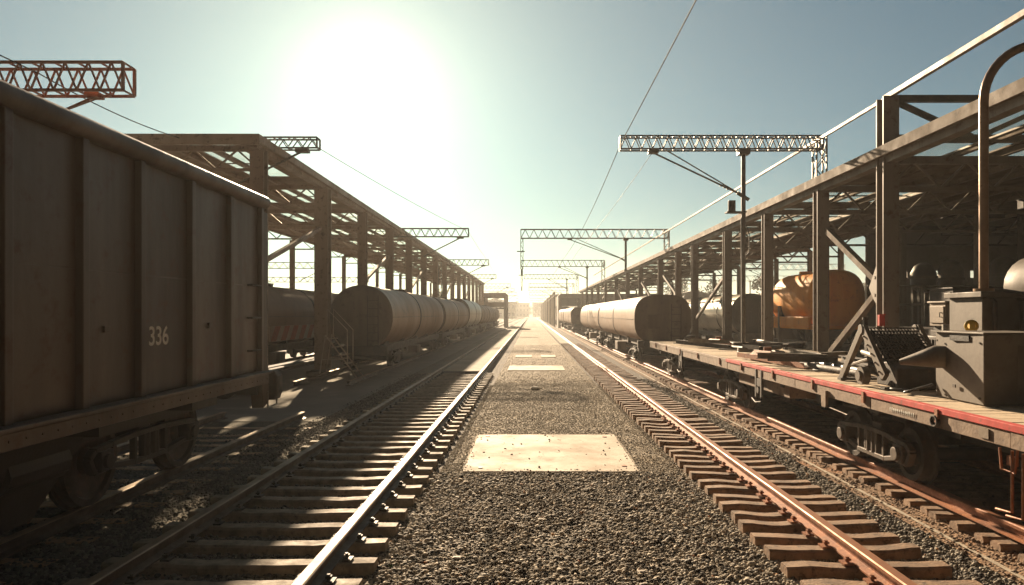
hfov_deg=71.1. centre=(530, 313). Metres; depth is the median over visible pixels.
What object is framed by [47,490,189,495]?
sleeper
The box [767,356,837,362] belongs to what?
steel angle
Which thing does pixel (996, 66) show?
vent pipe
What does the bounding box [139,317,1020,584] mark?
ballast bed
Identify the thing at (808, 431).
sleeper
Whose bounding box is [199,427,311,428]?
sleeper
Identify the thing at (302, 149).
overhead gantry
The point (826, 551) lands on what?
sleeper
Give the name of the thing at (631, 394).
sleeper
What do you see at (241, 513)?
sleeper
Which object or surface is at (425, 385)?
sleeper
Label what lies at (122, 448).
rail
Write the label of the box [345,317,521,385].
rail
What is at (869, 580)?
sleeper
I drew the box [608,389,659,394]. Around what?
sleeper
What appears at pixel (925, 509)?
sleeper
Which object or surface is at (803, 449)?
sleeper
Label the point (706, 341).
steel angle
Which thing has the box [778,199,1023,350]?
goods shed
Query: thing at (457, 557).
stone
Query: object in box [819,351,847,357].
steel beam
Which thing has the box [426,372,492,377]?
sleeper
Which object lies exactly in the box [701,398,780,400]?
sleeper
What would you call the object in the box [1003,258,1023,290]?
steel vessel
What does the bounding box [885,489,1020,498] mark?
sleeper
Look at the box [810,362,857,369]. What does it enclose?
steel pipe
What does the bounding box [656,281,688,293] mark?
tree
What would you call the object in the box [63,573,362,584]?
sleeper
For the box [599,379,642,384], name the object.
sleeper
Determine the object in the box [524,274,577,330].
overhead gantry
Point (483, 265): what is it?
overhead gantry
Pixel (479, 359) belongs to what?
infill strip
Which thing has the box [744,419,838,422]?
sleeper
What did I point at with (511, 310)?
distant building
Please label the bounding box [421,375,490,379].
sleeper
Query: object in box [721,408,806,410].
sleeper
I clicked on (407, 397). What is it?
sleeper
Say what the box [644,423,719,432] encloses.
sleeper
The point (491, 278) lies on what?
overhead gantry
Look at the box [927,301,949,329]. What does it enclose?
cabinet
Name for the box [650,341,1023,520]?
flat wagon
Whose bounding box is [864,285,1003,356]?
machine platform
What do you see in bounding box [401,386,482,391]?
sleeper
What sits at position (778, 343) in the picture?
steel beam
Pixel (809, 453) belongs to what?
sleeper
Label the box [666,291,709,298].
yard shed
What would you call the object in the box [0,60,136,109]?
overhead gantry
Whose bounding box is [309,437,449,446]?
sleeper
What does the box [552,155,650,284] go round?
overhead wire
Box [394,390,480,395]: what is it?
sleeper
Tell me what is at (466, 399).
sleeper
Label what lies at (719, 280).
overhead gantry
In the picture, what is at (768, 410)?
sleeper
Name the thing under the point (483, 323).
tank wagon
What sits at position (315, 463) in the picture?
sleeper
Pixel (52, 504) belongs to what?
sleeper
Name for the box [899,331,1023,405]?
deck cabinet
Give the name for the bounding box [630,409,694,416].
sleeper
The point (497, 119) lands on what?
sky
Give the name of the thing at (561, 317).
tank wagon
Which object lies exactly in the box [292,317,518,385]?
rail
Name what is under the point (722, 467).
sleeper
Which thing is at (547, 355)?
concrete slab
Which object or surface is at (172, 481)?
sleeper
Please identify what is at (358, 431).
sleeper
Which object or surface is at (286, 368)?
rail
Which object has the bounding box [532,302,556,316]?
distant building
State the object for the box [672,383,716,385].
sleeper
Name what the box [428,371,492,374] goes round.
sleeper
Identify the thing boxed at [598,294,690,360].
tank wagon
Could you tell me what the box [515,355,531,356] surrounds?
concrete slab
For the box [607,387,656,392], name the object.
sleeper
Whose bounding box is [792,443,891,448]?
sleeper
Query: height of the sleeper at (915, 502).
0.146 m
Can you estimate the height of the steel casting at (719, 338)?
0.240 m
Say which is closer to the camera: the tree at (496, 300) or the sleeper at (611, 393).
the sleeper at (611, 393)
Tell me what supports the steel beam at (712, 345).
on the flat wagon at (919, 428)
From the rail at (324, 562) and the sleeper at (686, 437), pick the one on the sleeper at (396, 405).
the rail at (324, 562)
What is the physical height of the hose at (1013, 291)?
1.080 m
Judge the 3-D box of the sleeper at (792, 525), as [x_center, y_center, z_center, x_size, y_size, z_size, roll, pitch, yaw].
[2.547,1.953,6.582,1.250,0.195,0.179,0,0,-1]
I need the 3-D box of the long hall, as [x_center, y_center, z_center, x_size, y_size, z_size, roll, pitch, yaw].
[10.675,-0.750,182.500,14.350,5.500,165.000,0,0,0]
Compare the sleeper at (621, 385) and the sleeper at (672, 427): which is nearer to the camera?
the sleeper at (672, 427)
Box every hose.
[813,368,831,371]
[890,383,932,393]
[1003,289,1023,295]
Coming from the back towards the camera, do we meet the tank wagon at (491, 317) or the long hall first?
the long hall
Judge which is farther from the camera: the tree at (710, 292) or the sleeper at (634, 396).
the tree at (710, 292)
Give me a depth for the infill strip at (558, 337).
65.84 m
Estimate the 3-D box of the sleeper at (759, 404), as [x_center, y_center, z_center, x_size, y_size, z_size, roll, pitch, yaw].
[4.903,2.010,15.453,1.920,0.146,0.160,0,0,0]
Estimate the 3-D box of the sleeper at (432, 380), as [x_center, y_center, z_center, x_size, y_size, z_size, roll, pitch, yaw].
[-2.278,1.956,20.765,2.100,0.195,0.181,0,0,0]
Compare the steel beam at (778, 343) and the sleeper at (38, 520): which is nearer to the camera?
the sleeper at (38, 520)
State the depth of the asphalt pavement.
18.89 m
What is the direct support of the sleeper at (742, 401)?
on the ballast bed at (496, 367)
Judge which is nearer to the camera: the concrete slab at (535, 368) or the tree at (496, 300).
the concrete slab at (535, 368)
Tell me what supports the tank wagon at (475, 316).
on the rail at (367, 376)
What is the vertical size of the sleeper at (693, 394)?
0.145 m
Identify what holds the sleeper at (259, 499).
on the ballast bed at (496, 367)
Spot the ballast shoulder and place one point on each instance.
(992, 566)
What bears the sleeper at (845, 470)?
on the ballast bed at (496, 367)
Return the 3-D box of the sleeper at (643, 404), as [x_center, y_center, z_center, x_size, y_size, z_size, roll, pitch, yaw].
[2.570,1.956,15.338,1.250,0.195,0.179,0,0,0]
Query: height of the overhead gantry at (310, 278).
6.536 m
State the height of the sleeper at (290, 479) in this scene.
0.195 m
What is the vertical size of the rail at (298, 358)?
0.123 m
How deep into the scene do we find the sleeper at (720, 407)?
15.01 m
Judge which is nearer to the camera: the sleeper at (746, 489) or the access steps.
the sleeper at (746, 489)
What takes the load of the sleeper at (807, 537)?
on the ballast bed at (496, 367)
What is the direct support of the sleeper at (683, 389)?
on the ballast bed at (496, 367)
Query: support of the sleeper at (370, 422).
on the ballast bed at (496, 367)
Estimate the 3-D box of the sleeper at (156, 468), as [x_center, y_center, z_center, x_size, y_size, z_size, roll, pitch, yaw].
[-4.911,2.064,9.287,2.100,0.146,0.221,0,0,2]
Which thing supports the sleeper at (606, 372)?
on the ballast bed at (496, 367)
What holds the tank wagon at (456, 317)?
on the rail at (367, 376)
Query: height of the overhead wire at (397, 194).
0.364 m
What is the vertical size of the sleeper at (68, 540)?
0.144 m
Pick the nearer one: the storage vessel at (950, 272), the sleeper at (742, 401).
the sleeper at (742, 401)
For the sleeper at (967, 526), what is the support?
on the ballast bed at (496, 367)
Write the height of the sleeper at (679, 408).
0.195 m
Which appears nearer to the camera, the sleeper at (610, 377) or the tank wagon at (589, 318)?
the sleeper at (610, 377)
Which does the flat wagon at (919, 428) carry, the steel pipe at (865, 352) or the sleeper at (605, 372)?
the steel pipe at (865, 352)
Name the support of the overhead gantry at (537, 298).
on the ballast bed at (496, 367)
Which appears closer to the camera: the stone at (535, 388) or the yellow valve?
the yellow valve
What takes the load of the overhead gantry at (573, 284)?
on the ground
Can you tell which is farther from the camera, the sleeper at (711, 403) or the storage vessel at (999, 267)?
the storage vessel at (999, 267)
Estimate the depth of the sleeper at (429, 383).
19.77 m
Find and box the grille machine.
[837,317,935,390]
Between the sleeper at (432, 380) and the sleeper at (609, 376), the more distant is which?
the sleeper at (609, 376)
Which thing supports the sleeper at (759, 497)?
on the ballast bed at (496, 367)
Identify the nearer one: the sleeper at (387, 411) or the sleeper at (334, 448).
the sleeper at (334, 448)
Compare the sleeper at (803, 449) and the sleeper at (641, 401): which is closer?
the sleeper at (803, 449)
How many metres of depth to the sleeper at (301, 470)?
8.82 m
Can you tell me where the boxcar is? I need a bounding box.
[555,307,569,324]
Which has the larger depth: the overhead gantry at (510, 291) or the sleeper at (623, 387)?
the overhead gantry at (510, 291)
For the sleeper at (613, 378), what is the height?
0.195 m
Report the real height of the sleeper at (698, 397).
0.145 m
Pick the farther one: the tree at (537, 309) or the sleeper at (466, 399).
the tree at (537, 309)
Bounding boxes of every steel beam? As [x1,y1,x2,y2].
[675,340,730,348]
[756,352,827,358]
[762,341,783,347]
[771,342,805,346]
[783,348,820,353]
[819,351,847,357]
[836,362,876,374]
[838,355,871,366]
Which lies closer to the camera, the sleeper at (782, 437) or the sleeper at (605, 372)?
the sleeper at (782, 437)
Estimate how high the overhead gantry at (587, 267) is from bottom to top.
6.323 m
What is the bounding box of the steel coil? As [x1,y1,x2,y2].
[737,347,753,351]
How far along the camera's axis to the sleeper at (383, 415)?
13.58 m
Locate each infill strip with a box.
[444,317,527,370]
[535,317,567,342]
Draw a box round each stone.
[452,556,461,559]
[530,386,539,389]
[636,570,648,574]
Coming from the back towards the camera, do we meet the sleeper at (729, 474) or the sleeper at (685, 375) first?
the sleeper at (685, 375)
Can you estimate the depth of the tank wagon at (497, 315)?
96.68 m
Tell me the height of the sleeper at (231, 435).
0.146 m
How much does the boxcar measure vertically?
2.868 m
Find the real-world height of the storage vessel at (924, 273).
3.200 m
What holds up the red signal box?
attached to the platform canopy at (888, 169)
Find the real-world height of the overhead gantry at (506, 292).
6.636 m
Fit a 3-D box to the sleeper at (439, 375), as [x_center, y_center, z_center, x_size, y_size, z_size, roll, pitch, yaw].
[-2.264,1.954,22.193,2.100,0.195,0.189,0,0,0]
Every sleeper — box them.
[0,558,58,566]
[1,537,99,543]
[27,518,135,523]
[40,502,166,507]
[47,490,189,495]
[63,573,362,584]
[101,552,377,576]
[111,479,211,482]
[115,466,234,470]
[117,460,246,463]
[123,452,262,454]
[132,533,387,555]
[162,517,398,537]
[188,503,407,521]
[194,444,278,446]
[198,434,298,436]
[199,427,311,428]
[210,491,415,508]
[229,481,422,496]
[247,471,428,486]
[261,463,432,476]
[274,456,437,468]
[288,449,443,460]
[301,442,447,453]
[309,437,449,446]
[319,431,453,441]
[328,427,456,435]
[335,422,459,431]
[342,418,461,427]
[349,415,464,423]
[355,411,466,419]
[362,408,469,415]
[367,405,470,412]
[373,402,473,409]
[378,399,475,406]
[382,397,476,403]
[386,394,477,401]
[391,392,479,398]
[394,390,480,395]
[397,388,481,394]
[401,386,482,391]
[404,384,484,390]
[408,382,485,388]
[411,381,487,386]
[413,379,487,382]
[416,378,488,382]
[419,376,489,381]
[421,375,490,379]
[424,374,491,378]
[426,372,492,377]
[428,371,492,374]
[586,367,621,370]
[588,369,625,373]
[590,371,628,375]
[591,371,629,375]
[592,372,631,376]
[593,373,632,375]
[593,374,634,378]
[595,375,636,378]
[595,376,637,380]
[597,377,639,379]
[597,378,640,383]
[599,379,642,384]
[601,382,646,386]
[603,383,649,388]
[604,384,651,389]
[605,386,653,390]
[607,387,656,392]
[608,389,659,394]
[610,390,661,395]
[612,392,664,397]
[614,393,667,399]
[615,395,670,401]
[616,397,672,402]
[619,399,677,405]
[621,401,680,407]
[624,403,684,409]
[625,405,687,411]
[627,407,690,414]
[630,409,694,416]
[632,411,698,419]
[636,415,705,421]
[637,417,707,425]
[641,420,714,428]
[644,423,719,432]
[648,426,725,436]
[651,373,696,374]
[652,431,732,439]
[654,375,708,376]
[654,433,735,443]
[657,376,711,377]
[658,437,742,446]
[659,377,714,378]
[662,378,718,379]
[664,380,712,381]
[664,442,752,453]
[668,381,717,383]
[669,382,717,384]
[669,446,760,457]
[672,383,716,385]
[673,451,768,462]
[674,384,716,386]
[677,456,775,468]
[681,388,717,390]
[683,462,785,473]
[689,467,795,480]
[691,393,723,395]
[696,396,772,398]
[698,475,810,488]
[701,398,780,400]
[702,398,775,401]
[704,481,821,495]
[707,400,783,403]
[709,402,788,404]
[713,403,795,406]
[713,490,836,503]
[717,405,801,408]
[718,496,845,512]
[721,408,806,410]
[725,409,809,412]
[727,411,818,414]
[731,507,866,524]
[734,414,833,418]
[738,515,878,533]
[742,418,835,421]
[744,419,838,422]
[749,421,838,425]
[750,528,899,545]
[754,424,837,428]
[761,428,836,431]
[763,539,920,561]
[765,429,836,433]
[772,432,836,437]
[776,435,881,439]
[780,556,951,580]
[785,439,893,444]
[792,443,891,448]
[799,447,891,451]
[800,574,982,584]
[806,451,889,455]
[812,453,889,458]
[817,455,956,462]
[832,463,974,469]
[842,467,982,473]
[848,470,997,477]
[858,475,1017,483]
[875,483,1020,490]
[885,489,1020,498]
[903,498,1020,506]
[920,506,1020,514]
[928,510,1020,520]
[949,520,1023,532]
[974,533,1012,543]
[990,540,1023,552]
[1018,554,1023,562]
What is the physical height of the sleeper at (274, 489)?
0.195 m
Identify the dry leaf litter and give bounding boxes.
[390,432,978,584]
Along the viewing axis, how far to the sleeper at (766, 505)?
7.20 m
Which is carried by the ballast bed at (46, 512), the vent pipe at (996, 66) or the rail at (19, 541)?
the rail at (19, 541)
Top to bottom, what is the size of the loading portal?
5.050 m
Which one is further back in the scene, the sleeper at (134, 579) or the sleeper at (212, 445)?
the sleeper at (212, 445)
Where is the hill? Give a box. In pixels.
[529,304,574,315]
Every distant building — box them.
[497,302,516,318]
[516,303,529,316]
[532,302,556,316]
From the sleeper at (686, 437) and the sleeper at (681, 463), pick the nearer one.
the sleeper at (681, 463)
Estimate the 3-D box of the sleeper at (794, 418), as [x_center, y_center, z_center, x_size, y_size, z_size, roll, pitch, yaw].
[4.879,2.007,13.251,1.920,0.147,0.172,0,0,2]
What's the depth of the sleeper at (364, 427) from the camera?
12.16 m
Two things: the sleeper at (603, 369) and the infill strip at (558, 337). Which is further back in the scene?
the infill strip at (558, 337)
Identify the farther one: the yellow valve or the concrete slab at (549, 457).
the concrete slab at (549, 457)
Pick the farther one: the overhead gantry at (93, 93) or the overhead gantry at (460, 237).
the overhead gantry at (460, 237)
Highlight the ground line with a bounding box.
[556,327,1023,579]
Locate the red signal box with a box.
[877,314,885,325]
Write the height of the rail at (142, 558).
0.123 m
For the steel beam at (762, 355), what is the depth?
11.52 m
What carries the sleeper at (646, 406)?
on the ballast bed at (496, 367)
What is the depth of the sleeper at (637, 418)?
13.11 m
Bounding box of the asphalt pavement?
[118,319,519,444]
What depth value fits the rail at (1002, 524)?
8.43 m
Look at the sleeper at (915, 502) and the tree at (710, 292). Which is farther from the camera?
the tree at (710, 292)
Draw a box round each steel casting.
[709,336,731,344]
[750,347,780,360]
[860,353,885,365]
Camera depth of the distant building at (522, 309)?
420.00 m
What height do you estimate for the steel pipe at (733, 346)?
0.090 m
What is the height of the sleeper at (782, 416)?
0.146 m
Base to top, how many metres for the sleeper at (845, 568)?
0.195 m
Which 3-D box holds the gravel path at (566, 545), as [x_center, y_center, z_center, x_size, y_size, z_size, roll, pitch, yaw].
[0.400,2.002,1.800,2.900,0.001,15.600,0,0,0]
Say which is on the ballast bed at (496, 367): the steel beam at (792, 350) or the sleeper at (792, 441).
the sleeper at (792, 441)
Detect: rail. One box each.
[0,412,305,559]
[79,318,523,584]
[117,412,227,455]
[268,354,313,365]
[272,320,500,371]
[291,319,526,584]
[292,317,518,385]
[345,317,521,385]
[537,318,916,584]
[539,317,1023,543]
[579,330,1020,482]
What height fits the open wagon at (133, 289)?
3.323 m
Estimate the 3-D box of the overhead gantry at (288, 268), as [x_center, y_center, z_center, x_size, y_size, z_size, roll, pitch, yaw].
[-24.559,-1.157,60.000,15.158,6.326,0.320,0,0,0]
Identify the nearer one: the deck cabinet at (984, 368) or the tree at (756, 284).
the deck cabinet at (984, 368)
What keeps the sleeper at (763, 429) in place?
on the ballast bed at (496, 367)
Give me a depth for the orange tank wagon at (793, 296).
24.34 m
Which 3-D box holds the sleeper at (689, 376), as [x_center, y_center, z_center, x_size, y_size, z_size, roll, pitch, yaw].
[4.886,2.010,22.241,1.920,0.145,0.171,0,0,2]
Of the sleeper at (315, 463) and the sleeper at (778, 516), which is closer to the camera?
the sleeper at (778, 516)
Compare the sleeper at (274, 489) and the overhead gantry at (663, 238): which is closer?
the sleeper at (274, 489)
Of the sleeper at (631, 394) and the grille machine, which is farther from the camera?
the sleeper at (631, 394)
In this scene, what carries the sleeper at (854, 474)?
on the ballast bed at (496, 367)
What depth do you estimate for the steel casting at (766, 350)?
12.60 m
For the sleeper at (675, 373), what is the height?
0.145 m
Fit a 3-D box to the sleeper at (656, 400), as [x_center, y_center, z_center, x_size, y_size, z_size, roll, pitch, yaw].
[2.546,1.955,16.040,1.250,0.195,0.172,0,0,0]
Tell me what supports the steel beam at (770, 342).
on the steel angle at (740, 344)
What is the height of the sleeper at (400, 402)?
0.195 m
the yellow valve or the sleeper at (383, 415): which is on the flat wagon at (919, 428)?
the yellow valve
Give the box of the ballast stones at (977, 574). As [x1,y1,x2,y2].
[593,379,1017,584]
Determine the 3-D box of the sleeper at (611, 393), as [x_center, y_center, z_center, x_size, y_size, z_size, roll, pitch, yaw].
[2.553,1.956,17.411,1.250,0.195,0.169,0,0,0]
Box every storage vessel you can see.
[908,262,937,326]
[937,260,965,287]
[989,256,1015,284]
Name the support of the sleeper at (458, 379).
on the ballast bed at (496, 367)
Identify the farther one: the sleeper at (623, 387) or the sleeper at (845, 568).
the sleeper at (623, 387)
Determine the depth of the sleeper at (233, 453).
10.25 m
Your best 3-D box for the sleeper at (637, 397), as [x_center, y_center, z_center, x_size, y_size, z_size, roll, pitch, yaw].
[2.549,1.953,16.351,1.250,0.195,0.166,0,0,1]
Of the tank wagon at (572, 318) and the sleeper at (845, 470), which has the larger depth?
the tank wagon at (572, 318)
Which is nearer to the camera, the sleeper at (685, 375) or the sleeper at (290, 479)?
the sleeper at (290, 479)
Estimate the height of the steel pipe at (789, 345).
0.090 m
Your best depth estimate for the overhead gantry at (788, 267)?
61.98 m
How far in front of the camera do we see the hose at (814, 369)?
10.20 m
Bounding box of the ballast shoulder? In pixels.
[538,317,1023,584]
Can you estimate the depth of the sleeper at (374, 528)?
6.45 m
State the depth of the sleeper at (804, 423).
12.81 m
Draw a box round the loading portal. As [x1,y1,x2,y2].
[484,293,507,327]
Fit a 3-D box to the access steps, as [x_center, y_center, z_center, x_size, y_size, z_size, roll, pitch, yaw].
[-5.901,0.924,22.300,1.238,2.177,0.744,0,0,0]
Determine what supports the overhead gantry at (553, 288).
on the ballast bed at (496, 367)
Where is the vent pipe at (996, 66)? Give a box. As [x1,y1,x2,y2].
[973,42,1023,291]
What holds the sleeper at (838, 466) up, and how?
on the ballast bed at (496, 367)
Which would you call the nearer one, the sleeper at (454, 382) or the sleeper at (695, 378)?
the sleeper at (454, 382)
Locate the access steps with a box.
[319,309,362,377]
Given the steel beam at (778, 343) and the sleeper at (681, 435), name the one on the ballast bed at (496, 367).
the sleeper at (681, 435)
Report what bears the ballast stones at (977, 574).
on the ballast bed at (496, 367)
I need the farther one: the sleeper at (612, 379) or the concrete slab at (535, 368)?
the concrete slab at (535, 368)
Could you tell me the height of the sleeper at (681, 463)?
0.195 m
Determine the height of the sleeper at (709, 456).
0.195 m
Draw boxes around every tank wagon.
[268,283,339,362]
[330,285,443,365]
[434,297,468,346]
[448,298,481,337]
[478,304,489,332]
[483,305,494,329]
[489,306,499,327]
[559,308,568,328]
[564,307,584,332]
[580,302,610,344]
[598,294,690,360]
[684,293,760,342]
[774,270,864,356]
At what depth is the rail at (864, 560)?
6.81 m
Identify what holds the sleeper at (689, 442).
on the ballast bed at (496, 367)
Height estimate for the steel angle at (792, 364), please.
0.080 m
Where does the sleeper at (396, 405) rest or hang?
on the ballast bed at (496, 367)
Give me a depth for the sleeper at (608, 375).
22.34 m
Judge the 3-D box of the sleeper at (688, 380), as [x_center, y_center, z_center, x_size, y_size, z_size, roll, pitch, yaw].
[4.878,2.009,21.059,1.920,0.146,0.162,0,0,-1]
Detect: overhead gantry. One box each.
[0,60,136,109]
[236,136,320,183]
[268,262,313,279]
[268,277,368,281]
[394,228,468,256]
[438,259,488,296]
[471,274,495,286]
[484,288,513,293]
[489,292,516,298]
[517,229,669,275]
[519,260,604,330]
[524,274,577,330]
[529,283,574,293]
[529,287,568,306]
[530,298,546,300]
[619,135,827,342]
[682,276,784,298]
[746,264,844,275]
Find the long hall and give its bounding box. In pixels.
[541,292,656,327]
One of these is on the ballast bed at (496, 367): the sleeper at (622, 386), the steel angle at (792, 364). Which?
the sleeper at (622, 386)
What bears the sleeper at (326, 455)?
on the ballast bed at (496, 367)
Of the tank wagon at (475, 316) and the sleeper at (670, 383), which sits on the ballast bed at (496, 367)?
the sleeper at (670, 383)
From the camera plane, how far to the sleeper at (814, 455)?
9.89 m
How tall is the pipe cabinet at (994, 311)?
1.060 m
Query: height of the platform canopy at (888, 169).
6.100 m
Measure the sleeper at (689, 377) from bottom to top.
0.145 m
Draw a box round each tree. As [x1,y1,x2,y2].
[489,298,501,307]
[532,302,540,316]
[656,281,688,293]
[699,277,721,294]
[751,274,780,294]
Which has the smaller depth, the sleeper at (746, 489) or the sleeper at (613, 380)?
the sleeper at (746, 489)
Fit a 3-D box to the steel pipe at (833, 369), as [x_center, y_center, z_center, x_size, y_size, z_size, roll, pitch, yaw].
[4.198,0.788,11.097,0.090,0.090,3.400,0,0,-3]
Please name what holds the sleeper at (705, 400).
on the ballast bed at (496, 367)
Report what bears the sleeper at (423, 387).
on the ballast bed at (496, 367)
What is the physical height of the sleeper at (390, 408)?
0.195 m
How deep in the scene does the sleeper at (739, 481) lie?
8.16 m
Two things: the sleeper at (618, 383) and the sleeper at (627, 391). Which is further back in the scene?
the sleeper at (618, 383)
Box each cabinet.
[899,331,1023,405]
[927,287,1003,327]
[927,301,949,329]
[944,291,1023,330]
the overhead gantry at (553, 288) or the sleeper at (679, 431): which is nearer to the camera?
the sleeper at (679, 431)
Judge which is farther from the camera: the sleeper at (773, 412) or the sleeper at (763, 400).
the sleeper at (763, 400)
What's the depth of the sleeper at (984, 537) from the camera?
6.26 m
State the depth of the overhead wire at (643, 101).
13.04 m
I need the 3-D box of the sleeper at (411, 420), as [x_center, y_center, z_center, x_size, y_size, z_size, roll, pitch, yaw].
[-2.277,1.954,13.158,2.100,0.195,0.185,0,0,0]
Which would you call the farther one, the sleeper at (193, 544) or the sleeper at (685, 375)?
the sleeper at (685, 375)
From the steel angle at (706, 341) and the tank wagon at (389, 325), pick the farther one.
the tank wagon at (389, 325)
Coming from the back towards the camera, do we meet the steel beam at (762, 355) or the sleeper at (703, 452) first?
the steel beam at (762, 355)
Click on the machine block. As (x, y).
(945, 327)
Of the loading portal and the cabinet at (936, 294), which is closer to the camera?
the cabinet at (936, 294)
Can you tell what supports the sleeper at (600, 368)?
on the ballast bed at (496, 367)
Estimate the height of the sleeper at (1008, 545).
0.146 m
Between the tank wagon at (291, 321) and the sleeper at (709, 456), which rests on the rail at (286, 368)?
the tank wagon at (291, 321)
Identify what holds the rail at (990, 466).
on the ballast bed at (496, 367)
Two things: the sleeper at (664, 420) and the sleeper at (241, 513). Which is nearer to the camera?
the sleeper at (241, 513)
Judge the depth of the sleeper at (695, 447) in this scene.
10.26 m
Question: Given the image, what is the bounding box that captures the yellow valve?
[964,320,978,330]
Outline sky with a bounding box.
[0,0,1023,303]
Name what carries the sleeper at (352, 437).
on the ballast bed at (496, 367)
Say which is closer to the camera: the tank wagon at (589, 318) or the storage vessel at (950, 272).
the storage vessel at (950, 272)
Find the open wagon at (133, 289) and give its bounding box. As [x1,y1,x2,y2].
[0,79,281,533]
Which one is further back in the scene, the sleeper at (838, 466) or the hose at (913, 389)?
the sleeper at (838, 466)
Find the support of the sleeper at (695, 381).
on the ballast bed at (496, 367)
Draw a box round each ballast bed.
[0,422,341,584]
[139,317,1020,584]
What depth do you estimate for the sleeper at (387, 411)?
14.06 m
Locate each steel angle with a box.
[688,339,728,342]
[733,342,764,345]
[737,352,808,368]
[742,344,758,349]
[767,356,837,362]
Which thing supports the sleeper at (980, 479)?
on the ballast bed at (496, 367)
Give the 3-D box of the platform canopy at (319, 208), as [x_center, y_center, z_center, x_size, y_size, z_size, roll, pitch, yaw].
[-9.991,-1.170,59.910,7.218,6.380,85.180,0,0,0]
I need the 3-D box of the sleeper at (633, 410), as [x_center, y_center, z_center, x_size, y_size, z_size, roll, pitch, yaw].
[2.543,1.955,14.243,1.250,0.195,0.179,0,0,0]
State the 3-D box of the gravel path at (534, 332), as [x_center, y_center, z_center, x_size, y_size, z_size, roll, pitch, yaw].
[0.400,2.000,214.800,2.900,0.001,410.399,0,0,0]
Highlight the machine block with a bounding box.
[927,324,949,345]
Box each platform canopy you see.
[126,134,484,375]
[579,9,1023,420]
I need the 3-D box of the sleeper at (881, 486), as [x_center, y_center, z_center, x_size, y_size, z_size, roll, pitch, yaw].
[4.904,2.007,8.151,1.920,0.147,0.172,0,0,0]
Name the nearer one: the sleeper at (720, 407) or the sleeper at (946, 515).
the sleeper at (946, 515)
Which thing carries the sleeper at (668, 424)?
on the ballast bed at (496, 367)
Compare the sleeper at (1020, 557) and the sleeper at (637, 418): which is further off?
the sleeper at (637, 418)
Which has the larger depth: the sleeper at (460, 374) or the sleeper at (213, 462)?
the sleeper at (460, 374)
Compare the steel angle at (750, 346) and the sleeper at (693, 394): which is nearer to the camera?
the steel angle at (750, 346)
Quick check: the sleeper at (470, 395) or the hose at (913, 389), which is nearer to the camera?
the hose at (913, 389)
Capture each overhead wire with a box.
[0,55,178,137]
[319,148,495,275]
[549,0,696,281]
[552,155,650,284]
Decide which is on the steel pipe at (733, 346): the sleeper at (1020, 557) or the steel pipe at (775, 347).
the steel pipe at (775, 347)
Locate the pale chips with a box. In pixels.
[389,416,985,581]
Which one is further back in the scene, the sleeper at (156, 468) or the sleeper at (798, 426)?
the sleeper at (798, 426)
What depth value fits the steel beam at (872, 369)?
9.91 m
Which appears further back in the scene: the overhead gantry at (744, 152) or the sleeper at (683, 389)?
the sleeper at (683, 389)
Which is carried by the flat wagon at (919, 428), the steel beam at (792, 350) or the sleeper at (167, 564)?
the steel beam at (792, 350)
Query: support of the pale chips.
on the ballast bed at (496, 367)
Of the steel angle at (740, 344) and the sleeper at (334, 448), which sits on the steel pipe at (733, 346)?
the steel angle at (740, 344)
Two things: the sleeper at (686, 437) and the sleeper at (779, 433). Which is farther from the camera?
the sleeper at (779, 433)
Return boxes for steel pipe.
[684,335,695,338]
[726,344,784,352]
[759,345,781,350]
[765,343,803,347]
[800,362,855,375]
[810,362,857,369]
[860,350,870,356]
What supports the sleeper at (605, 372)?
on the ballast bed at (496, 367)
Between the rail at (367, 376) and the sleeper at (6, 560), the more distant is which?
the rail at (367, 376)
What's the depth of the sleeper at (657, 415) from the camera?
13.55 m
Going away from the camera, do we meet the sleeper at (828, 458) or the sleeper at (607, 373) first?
the sleeper at (828, 458)
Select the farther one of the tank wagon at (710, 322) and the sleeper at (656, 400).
the tank wagon at (710, 322)
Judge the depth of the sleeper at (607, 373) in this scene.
22.70 m
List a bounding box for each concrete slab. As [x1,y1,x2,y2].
[463,434,638,472]
[508,366,564,370]
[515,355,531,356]
[540,355,555,356]

